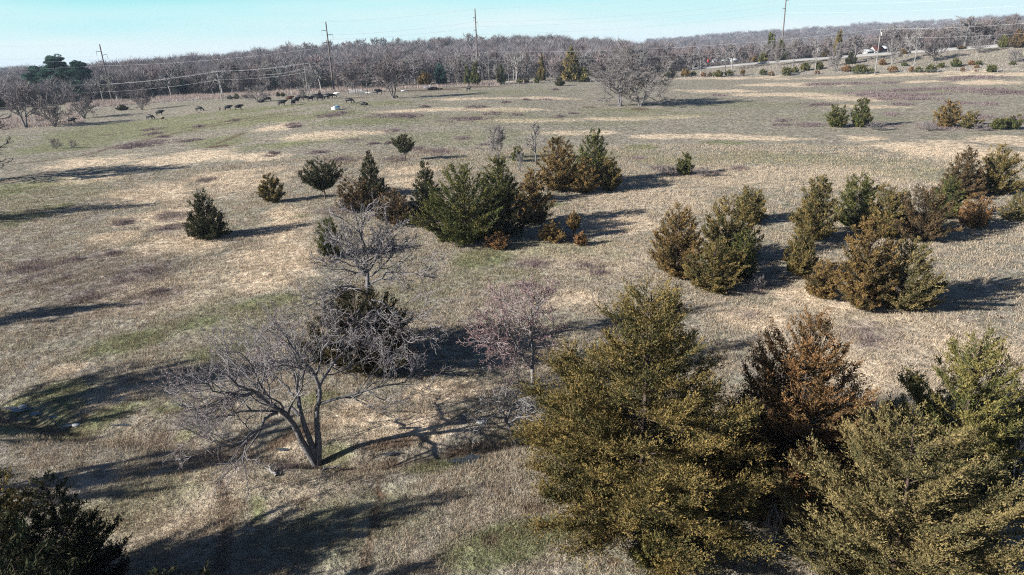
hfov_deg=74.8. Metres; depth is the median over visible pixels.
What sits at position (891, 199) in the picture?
red cedar
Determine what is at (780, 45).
red cedar
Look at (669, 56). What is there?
bare tree
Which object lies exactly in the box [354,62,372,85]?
bare tree
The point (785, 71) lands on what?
red cedar
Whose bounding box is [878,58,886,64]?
red cedar
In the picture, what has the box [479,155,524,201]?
red cedar
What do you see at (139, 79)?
bare tree
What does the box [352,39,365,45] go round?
bare tree
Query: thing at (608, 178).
red cedar
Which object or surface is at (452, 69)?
bare tree
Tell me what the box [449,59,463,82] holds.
bare tree
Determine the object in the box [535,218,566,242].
red cedar
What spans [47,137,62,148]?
bare tree
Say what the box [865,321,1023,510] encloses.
red cedar
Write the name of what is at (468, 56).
bare tree
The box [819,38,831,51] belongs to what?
bare tree
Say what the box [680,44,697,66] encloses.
bare tree
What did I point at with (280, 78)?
bare tree
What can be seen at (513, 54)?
bare tree
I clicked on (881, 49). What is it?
house
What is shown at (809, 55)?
roadside undergrowth
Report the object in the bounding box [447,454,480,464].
puddle
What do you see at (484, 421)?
rock
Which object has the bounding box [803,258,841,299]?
red cedar
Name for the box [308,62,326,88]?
bare tree
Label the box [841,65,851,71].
red cedar
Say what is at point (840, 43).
bare tree
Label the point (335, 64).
bare tree
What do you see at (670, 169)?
bare tree
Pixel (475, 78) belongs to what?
red cedar
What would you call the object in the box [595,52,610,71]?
bare tree
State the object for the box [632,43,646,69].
bare tree
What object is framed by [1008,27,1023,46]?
red cedar
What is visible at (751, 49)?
bare tree
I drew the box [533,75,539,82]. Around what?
red cedar
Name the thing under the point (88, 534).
red cedar
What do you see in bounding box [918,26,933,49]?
bare tree
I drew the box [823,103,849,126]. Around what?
red cedar
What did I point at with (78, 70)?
pine tree
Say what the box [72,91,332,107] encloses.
wire fence
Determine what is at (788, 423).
red cedar
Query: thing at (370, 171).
red cedar
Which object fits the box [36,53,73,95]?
pine tree
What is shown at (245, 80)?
bare tree
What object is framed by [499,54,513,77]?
bare tree
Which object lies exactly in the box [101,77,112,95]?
bare tree
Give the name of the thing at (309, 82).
bare tree
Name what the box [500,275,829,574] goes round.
red cedar
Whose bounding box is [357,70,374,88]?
bare tree
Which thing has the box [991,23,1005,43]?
bare tree
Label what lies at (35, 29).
sky
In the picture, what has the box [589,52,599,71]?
bare tree
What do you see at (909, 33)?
bare tree
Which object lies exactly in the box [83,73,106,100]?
bare tree
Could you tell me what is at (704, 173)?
bare tree
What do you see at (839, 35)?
red cedar
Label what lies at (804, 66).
red cedar
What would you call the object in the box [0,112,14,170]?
bare tree
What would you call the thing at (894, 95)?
brush
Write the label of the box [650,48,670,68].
bare tree
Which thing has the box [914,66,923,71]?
red cedar
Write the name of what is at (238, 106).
cow
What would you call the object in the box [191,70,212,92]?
bare tree
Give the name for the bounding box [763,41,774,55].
bare tree
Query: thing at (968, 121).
red cedar
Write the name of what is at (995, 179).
red cedar
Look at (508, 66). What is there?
bare tree
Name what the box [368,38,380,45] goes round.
bare tree
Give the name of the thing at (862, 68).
red cedar
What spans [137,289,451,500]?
bare tree
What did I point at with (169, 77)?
bare tree
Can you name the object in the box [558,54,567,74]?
bare tree
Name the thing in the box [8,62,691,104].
undergrowth
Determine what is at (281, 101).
cow
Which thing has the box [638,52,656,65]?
bare tree
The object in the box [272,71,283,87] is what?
red cedar
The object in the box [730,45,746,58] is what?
bare tree
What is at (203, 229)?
red cedar
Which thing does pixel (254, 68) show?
bare tree
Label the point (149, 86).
bare tree
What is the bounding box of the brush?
[0,75,1023,497]
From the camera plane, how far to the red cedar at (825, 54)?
314.37 m
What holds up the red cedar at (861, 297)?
on the ground at (744, 109)
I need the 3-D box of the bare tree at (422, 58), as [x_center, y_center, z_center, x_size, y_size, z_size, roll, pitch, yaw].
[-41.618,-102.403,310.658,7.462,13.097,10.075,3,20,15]
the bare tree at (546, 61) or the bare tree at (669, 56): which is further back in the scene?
the bare tree at (669, 56)
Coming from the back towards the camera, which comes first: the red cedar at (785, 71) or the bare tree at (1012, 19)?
the bare tree at (1012, 19)
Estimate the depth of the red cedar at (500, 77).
268.44 m
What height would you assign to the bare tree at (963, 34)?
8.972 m
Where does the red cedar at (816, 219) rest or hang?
on the ground at (744, 109)
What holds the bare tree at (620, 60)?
on the ground at (744, 109)
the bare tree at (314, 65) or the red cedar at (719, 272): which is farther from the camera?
the bare tree at (314, 65)
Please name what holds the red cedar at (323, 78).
on the ground at (744, 109)
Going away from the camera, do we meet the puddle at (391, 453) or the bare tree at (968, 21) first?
the puddle at (391, 453)
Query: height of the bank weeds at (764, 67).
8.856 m
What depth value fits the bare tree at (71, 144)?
142.92 m
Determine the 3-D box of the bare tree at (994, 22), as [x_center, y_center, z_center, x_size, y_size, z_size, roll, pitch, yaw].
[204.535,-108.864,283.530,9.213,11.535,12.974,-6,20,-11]
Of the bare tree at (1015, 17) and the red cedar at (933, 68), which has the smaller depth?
the red cedar at (933, 68)
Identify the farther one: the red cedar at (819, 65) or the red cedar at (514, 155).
the red cedar at (819, 65)
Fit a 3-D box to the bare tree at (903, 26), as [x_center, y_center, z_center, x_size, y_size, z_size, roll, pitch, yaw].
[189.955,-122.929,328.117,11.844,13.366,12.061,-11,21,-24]
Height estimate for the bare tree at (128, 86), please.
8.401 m
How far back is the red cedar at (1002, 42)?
263.74 m
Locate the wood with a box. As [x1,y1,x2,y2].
[0,13,1023,107]
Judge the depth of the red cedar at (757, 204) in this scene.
62.15 m
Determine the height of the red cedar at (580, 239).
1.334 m
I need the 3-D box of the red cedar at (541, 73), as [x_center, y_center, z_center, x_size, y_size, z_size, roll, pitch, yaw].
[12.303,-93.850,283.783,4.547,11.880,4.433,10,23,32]
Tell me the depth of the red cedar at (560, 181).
77.97 m
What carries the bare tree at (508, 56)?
on the ground at (744, 109)
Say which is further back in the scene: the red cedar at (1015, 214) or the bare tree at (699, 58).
the bare tree at (699, 58)
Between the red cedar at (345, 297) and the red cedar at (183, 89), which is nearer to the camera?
the red cedar at (345, 297)
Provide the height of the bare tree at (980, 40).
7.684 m
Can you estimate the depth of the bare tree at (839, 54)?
264.74 m
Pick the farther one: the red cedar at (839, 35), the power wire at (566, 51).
the red cedar at (839, 35)
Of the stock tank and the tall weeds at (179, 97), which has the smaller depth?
the stock tank
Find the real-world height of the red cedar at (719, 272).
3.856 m
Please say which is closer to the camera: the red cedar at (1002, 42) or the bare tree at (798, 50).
the red cedar at (1002, 42)
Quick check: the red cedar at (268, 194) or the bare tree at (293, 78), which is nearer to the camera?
the red cedar at (268, 194)
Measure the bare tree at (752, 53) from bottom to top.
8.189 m
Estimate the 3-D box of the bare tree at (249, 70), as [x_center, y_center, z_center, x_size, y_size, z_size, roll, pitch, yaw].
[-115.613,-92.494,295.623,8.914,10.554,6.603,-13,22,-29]
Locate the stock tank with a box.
[331,105,339,109]
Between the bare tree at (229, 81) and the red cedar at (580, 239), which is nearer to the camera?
the red cedar at (580, 239)
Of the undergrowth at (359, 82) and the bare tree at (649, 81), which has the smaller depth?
the bare tree at (649, 81)
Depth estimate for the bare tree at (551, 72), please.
292.63 m
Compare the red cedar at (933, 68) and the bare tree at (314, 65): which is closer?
the red cedar at (933, 68)
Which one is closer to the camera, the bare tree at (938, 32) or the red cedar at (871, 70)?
the red cedar at (871, 70)
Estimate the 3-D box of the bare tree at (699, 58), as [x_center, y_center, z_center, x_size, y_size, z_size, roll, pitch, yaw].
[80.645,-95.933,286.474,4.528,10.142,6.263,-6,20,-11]
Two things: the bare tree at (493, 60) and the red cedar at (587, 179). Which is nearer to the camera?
the red cedar at (587, 179)
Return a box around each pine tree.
[21,65,45,94]
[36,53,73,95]
[61,60,92,98]
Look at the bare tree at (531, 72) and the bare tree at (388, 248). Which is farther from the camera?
the bare tree at (531, 72)
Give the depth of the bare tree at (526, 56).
271.55 m
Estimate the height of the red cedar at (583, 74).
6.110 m
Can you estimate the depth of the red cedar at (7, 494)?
20.87 m
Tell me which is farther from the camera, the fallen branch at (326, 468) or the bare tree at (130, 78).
the bare tree at (130, 78)
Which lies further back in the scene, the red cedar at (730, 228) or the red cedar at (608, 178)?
the red cedar at (608, 178)
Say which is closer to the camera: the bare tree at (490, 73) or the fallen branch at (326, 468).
the fallen branch at (326, 468)
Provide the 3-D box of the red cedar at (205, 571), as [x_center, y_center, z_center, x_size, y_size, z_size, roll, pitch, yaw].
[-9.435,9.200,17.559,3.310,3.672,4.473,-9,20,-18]
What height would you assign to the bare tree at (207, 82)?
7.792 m
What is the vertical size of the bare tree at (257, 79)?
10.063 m
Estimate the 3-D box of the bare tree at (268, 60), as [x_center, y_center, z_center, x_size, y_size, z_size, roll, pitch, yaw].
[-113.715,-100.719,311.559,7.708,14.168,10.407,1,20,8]
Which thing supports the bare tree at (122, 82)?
on the ground at (744, 109)
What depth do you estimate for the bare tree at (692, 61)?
286.57 m
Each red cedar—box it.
[0,99,6,106]
[0,464,45,573]
[0,500,110,574]
[0,515,91,574]
[11,466,131,574]
[115,104,128,109]
[145,559,212,574]
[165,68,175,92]
[171,79,192,94]
[181,188,231,239]
[256,172,285,202]
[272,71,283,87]
[291,280,417,381]
[297,157,347,198]
[314,217,344,256]
[319,67,330,86]
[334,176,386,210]
[358,150,389,196]
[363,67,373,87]
[372,187,412,224]
[389,133,415,160]
[403,162,520,246]
[404,160,448,217]
[416,71,431,84]
[434,63,447,84]
[463,65,470,84]
[469,61,480,84]
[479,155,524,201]
[480,180,532,236]
[483,230,511,249]
[496,64,506,83]
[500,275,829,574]
[510,145,523,160]
[512,167,555,224]
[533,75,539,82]
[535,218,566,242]
[536,134,579,191]
[537,53,545,80]
[554,77,564,85]
[560,45,580,81]
[565,210,580,236]
[569,156,601,193]
[571,127,620,182]
[572,230,587,244]
[573,66,593,81]
[593,157,623,190]
[620,524,688,574]
[647,202,703,278]
[664,69,675,77]
[675,151,695,174]
[679,306,906,529]
[681,69,690,75]
[681,235,750,293]
[697,193,764,260]
[712,69,722,76]
[725,69,733,75]
[726,229,763,278]
[734,185,768,222]
[740,68,745,75]
[758,52,768,61]
[759,68,767,74]
[762,395,1023,574]
[768,31,776,57]
[776,37,786,60]
[780,66,793,74]
[780,225,818,276]
[789,173,841,240]
[791,66,799,72]
[800,61,810,70]
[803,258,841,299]
[815,60,823,69]
[821,48,829,56]
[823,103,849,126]
[827,208,903,310]
[832,172,885,229]
[833,29,842,55]
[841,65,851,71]
[845,52,857,63]
[849,97,873,126]
[851,63,867,73]
[861,183,910,237]
[863,232,949,311]
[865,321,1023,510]
[868,68,874,72]
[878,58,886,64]
[887,65,897,72]
[889,183,963,240]
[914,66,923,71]
[925,63,938,72]
[926,173,968,218]
[931,145,990,197]
[932,99,964,126]
[937,62,944,67]
[950,57,962,66]
[954,192,998,227]
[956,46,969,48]
[957,109,985,127]
[975,143,1023,194]
[985,64,997,71]
[989,117,1005,128]
[996,34,1008,47]
[997,189,1023,220]
[1004,113,1023,128]
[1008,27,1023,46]
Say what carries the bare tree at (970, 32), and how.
on the ground at (744, 109)
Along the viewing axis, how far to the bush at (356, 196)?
72.71 m
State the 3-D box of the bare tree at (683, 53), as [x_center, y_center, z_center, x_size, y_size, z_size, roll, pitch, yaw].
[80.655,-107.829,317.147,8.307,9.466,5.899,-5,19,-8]
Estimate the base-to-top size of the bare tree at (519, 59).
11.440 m
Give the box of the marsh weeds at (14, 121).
[0,110,83,130]
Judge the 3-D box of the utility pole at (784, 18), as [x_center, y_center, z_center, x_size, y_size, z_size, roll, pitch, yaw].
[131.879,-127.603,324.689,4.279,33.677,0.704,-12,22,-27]
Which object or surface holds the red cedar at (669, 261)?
on the ground at (744, 109)
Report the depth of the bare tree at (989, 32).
282.25 m
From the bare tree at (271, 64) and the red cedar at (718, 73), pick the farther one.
the bare tree at (271, 64)
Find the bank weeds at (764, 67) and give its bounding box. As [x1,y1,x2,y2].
[500,46,1023,84]
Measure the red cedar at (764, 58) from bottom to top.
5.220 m
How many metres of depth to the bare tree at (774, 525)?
22.09 m
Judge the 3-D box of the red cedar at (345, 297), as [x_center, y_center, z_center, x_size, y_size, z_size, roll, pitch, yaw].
[-8.707,1.987,36.604,7.344,5.040,7.559,-2,19,0]
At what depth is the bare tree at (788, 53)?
318.26 m
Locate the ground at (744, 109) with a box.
[0,25,1023,574]
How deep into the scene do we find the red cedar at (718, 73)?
279.01 m
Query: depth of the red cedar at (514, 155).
101.79 m
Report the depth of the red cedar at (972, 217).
58.16 m
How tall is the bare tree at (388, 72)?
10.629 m
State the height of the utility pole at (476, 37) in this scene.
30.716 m
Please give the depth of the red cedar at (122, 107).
234.32 m
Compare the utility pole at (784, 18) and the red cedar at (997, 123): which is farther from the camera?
the utility pole at (784, 18)
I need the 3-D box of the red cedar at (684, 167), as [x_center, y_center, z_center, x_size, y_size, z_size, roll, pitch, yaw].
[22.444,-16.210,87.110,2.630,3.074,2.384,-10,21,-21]
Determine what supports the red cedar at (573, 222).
on the ground at (744, 109)
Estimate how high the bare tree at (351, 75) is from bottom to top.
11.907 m
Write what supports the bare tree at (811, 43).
on the ground at (744, 109)
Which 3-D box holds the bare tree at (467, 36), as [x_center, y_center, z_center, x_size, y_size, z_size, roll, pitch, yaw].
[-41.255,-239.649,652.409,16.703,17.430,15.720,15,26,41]
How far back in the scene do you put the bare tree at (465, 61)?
300.68 m
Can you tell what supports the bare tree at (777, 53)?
on the ground at (744, 109)
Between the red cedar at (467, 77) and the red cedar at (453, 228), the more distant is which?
the red cedar at (467, 77)
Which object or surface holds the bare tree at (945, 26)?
on the ground at (744, 109)
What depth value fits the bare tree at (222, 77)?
285.45 m
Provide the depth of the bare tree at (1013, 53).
237.15 m
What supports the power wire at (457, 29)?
attached to the utility pole at (104, 67)
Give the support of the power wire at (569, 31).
attached to the utility pole at (329, 55)
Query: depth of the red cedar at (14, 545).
17.83 m
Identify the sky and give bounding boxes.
[0,0,1023,67]
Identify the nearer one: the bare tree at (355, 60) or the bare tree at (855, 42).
the bare tree at (855, 42)
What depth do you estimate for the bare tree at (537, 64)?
295.05 m
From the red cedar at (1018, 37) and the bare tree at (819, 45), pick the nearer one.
the red cedar at (1018, 37)
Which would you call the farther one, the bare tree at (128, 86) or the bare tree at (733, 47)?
the bare tree at (733, 47)
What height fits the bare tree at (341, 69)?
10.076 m
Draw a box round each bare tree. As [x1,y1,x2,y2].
[0,82,47,127]
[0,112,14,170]
[2,75,24,85]
[22,91,73,126]
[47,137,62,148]
[65,91,101,117]
[68,139,78,147]
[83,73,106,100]
[100,73,120,98]
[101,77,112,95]
[107,74,128,97]
[110,80,126,99]
[120,73,139,97]
[123,80,138,96]
[128,85,152,109]
[132,78,147,95]
[134,73,146,95]
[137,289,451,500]
[144,78,159,97]
[151,79,167,95]
[155,69,176,95]
[161,60,179,74]
[167,72,182,93]
[181,69,197,92]
[182,69,201,93]
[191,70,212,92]
[193,75,209,93]
[203,76,219,93]
[208,66,229,92]
[217,57,238,84]
[218,61,238,88]
[224,73,236,92]
[227,73,241,90]
[240,70,254,91]
[241,83,269,100]
[244,66,258,89]
[248,63,259,82]
[250,69,267,85]
[256,66,273,90]
[258,55,272,83]
[258,61,277,86]
[266,61,286,83]
[274,67,289,84]
[277,58,301,87]
[278,195,454,382]
[279,66,290,89]
[286,63,301,84]
[287,66,316,90]
[297,42,309,49]
[303,54,329,69]
[308,60,318,86]
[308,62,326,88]
[321,65,338,85]
[325,61,348,84]
[337,64,356,87]
[338,60,362,87]
[351,54,368,83]
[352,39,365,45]
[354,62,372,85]
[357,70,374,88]
[361,65,377,87]
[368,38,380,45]
[368,51,411,97]
[376,37,387,46]
[378,62,398,85]
[397,59,420,84]
[398,66,407,85]
[401,53,426,83]
[409,61,431,80]
[417,53,427,67]
[427,55,443,69]
[429,65,434,83]
[442,55,460,81]
[444,62,456,82]
[447,381,549,446]
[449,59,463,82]
[451,51,467,76]
[456,51,474,73]
[456,58,468,80]
[456,272,572,393]
[462,62,472,74]
[463,33,475,42]
[468,56,489,76]
[469,51,483,72]
[480,60,487,78]
[484,64,497,78]
[485,124,508,158]
[487,48,505,65]
[490,56,501,70]
[491,64,500,79]
[498,46,523,72]
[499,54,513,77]
[504,57,513,82]
[505,51,518,78]
[511,53,525,80]
[514,59,529,77]
[515,50,530,82]
[515,151,523,171]
[524,121,546,164]
[526,60,539,76]
[528,54,536,70]
[532,61,539,76]
[533,50,548,64]
[537,53,557,78]
[546,52,562,76]
[548,56,562,78]
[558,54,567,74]
[572,51,592,70]
[573,42,587,58]
[584,36,652,105]
[589,47,609,66]
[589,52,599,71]
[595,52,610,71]
[610,45,618,57]
[613,56,679,105]
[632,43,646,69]
[636,52,647,67]
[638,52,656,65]
[649,45,669,65]
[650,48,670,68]
[658,165,677,175]
[661,51,678,70]
[663,41,682,67]
[671,48,683,65]
[675,50,690,67]
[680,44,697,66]
[687,51,699,70]
[694,166,713,175]
[696,51,706,75]
[701,47,716,61]
[713,40,737,71]
[726,42,737,68]
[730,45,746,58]
[744,43,757,58]
[746,46,757,56]
[751,272,765,289]
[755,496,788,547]
[760,44,772,56]
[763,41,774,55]
[768,41,777,57]
[771,42,786,65]
[786,44,796,58]
[787,35,803,66]
[791,43,804,58]
[801,43,810,57]
[807,38,817,50]
[812,37,828,69]
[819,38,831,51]
[821,36,832,45]
[827,45,843,71]
[836,42,846,52]
[844,32,872,62]
[866,121,888,129]
[870,31,890,46]
[876,25,898,44]
[886,39,904,63]
[887,23,912,45]
[892,28,916,48]
[903,42,914,58]
[904,24,931,65]
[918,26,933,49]
[920,28,935,47]
[920,121,935,130]
[921,34,949,60]
[930,27,939,40]
[933,23,956,42]
[933,28,949,47]
[945,24,955,47]
[947,15,987,45]
[956,27,969,41]
[957,22,983,43]
[970,34,993,52]
[971,17,993,45]
[971,123,989,130]
[979,27,993,43]
[980,16,1013,43]
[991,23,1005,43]
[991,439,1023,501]
[998,17,1015,38]
[1001,13,1022,37]
[1005,18,1023,40]
[1006,47,1023,61]
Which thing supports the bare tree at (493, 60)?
on the ground at (744, 109)
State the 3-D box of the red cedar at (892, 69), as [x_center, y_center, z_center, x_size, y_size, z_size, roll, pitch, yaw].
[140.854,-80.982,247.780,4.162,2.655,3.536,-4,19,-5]
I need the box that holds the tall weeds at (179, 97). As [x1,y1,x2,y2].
[64,79,499,108]
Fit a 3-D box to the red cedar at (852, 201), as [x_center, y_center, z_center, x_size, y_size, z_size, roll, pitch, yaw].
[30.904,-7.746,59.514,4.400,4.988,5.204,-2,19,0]
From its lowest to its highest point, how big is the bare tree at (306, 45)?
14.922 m
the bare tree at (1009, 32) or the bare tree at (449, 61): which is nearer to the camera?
the bare tree at (1009, 32)
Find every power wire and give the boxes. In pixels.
[26,6,1009,69]
[30,0,951,62]
[98,23,1022,84]
[112,33,1022,91]
[117,23,1023,83]
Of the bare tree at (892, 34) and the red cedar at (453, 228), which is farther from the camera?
the bare tree at (892, 34)
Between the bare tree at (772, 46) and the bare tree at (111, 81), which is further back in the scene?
the bare tree at (772, 46)
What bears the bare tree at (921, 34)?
on the ground at (744, 109)
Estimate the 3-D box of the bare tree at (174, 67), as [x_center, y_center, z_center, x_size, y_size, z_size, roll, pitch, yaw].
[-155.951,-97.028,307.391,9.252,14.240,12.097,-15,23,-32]
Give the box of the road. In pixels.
[506,43,1011,75]
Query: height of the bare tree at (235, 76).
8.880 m
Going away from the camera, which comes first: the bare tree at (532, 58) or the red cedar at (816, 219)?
the red cedar at (816, 219)
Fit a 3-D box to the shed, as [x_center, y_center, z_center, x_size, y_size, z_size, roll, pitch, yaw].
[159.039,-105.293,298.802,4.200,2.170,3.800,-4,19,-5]
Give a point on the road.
(882, 53)
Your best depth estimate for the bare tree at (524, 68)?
296.51 m
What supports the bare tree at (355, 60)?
on the ground at (744, 109)
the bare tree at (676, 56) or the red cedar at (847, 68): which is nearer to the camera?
the red cedar at (847, 68)
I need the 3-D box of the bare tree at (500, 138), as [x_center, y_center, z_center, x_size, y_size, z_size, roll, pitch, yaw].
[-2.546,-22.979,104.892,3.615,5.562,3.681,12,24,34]
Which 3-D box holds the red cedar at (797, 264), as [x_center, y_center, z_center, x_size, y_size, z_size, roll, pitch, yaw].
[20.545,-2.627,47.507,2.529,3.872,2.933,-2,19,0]
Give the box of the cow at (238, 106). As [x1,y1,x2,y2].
[234,104,243,109]
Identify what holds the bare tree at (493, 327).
on the ground at (744, 109)
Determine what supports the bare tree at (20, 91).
on the ground at (744, 109)
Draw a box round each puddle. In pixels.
[4,406,30,411]
[379,452,402,454]
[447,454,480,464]
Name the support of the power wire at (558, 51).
attached to the utility pole
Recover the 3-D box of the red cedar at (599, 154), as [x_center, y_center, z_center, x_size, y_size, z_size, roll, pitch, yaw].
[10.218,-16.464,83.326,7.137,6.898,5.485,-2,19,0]
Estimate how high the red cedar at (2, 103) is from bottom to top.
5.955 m
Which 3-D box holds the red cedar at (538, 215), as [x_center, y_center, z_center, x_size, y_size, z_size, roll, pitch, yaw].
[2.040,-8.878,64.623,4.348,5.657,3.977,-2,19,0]
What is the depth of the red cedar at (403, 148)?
105.12 m
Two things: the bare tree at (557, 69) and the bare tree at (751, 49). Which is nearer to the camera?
the bare tree at (557, 69)
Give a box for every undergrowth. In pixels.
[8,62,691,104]
[682,37,1001,66]
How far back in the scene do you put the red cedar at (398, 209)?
66.62 m
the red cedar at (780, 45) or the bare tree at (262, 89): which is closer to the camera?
the bare tree at (262, 89)
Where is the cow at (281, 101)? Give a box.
[277,100,287,105]
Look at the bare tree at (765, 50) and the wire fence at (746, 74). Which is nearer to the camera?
the wire fence at (746, 74)
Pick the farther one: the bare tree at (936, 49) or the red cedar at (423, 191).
the bare tree at (936, 49)
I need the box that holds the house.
[869,45,885,52]
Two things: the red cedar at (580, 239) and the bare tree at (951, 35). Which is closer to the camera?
the red cedar at (580, 239)
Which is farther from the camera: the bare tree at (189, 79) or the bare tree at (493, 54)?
the bare tree at (493, 54)
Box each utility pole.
[96,44,112,98]
[321,22,334,88]
[473,9,478,71]
[781,0,788,44]
[874,29,881,74]
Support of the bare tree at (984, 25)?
on the ground at (744, 109)
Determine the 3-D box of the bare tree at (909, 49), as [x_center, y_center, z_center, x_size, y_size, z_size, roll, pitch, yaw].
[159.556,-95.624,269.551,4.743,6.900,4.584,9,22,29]
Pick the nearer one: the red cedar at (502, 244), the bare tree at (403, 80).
the red cedar at (502, 244)
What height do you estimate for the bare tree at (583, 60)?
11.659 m
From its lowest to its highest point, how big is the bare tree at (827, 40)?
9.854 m
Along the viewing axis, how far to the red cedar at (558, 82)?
249.47 m
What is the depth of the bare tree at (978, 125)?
115.01 m
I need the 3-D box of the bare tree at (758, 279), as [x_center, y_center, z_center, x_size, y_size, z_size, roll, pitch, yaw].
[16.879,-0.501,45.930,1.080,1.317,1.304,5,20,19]
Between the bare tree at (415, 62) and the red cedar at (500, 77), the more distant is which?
the bare tree at (415, 62)
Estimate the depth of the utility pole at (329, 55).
265.31 m
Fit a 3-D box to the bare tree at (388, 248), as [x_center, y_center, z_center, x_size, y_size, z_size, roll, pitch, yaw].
[-7.394,0.108,34.151,8.765,9.875,6.315,-6,20,-12]
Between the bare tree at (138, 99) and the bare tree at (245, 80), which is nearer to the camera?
the bare tree at (138, 99)
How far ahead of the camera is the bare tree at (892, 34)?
300.74 m
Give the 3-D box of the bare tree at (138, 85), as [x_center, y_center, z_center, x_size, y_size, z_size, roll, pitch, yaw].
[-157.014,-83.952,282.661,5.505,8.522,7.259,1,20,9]
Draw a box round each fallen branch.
[264,462,277,475]
[321,464,340,470]
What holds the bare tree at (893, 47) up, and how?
on the ground at (744, 109)
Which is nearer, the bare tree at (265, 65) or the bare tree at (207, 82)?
the bare tree at (207, 82)
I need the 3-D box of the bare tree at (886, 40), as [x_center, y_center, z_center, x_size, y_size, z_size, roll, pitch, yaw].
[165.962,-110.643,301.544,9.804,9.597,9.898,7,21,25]
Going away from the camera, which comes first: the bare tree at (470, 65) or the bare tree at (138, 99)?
the bare tree at (138, 99)
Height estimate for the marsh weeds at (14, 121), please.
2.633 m
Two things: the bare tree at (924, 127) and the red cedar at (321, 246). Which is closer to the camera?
the red cedar at (321, 246)
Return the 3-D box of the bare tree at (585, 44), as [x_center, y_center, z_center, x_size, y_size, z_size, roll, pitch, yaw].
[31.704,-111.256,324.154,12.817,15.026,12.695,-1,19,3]
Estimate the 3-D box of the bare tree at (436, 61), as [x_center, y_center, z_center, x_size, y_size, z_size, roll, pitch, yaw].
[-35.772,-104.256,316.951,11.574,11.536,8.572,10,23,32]
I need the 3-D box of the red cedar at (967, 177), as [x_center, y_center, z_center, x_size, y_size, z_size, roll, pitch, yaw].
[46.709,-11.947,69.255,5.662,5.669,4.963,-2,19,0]
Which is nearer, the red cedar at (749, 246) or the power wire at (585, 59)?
the red cedar at (749, 246)
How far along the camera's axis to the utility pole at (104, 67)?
280.29 m
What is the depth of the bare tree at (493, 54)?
317.77 m
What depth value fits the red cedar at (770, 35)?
357.89 m
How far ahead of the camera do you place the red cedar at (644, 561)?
21.68 m
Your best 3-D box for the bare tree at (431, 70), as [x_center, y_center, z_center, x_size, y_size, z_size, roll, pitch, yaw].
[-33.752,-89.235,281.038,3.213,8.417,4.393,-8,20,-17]
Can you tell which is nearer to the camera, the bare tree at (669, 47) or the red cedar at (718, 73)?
the red cedar at (718, 73)
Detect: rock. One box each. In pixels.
[18,404,27,408]
[476,419,485,424]
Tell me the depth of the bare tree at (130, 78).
287.80 m
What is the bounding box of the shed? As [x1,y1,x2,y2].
[861,49,873,53]
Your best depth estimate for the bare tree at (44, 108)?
188.85 m
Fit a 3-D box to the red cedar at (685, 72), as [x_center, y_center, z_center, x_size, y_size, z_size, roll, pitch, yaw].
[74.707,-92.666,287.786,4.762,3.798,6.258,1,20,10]
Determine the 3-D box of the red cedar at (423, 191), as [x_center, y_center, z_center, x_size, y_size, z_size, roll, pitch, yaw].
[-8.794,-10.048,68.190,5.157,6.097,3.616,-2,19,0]
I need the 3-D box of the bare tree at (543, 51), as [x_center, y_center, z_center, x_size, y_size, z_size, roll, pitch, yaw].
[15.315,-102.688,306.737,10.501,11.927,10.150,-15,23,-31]
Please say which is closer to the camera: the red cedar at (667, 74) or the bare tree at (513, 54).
the red cedar at (667, 74)
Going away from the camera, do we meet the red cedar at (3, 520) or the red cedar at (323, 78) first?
the red cedar at (3, 520)
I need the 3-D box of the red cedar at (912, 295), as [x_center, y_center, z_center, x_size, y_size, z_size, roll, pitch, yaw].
[24.117,-0.956,40.959,5.038,4.851,4.110,14,25,39]
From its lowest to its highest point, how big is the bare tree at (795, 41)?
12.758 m
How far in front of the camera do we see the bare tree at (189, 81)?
288.23 m
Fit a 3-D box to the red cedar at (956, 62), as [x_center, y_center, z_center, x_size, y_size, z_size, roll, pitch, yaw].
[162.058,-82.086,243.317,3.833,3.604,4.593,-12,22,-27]
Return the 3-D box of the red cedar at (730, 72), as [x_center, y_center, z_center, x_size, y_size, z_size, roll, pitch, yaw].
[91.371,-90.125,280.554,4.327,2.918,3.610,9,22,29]
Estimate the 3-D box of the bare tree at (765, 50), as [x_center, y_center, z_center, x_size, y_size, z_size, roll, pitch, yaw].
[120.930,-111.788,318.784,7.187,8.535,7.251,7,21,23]
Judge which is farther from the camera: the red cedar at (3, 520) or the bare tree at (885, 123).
the bare tree at (885, 123)
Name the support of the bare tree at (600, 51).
on the ground at (744, 109)
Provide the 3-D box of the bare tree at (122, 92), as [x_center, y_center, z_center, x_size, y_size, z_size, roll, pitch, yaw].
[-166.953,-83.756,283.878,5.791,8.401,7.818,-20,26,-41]
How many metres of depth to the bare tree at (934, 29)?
294.25 m
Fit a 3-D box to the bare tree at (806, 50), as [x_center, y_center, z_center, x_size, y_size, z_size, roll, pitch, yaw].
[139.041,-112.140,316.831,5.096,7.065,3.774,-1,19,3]
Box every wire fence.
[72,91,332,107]
[394,79,594,90]
[616,68,1019,78]
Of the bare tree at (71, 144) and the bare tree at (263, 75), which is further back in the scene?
the bare tree at (263, 75)
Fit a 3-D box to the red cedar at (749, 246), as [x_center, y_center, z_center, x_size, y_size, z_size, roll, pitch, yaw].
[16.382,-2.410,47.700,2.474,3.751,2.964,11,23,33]
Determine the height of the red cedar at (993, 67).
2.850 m

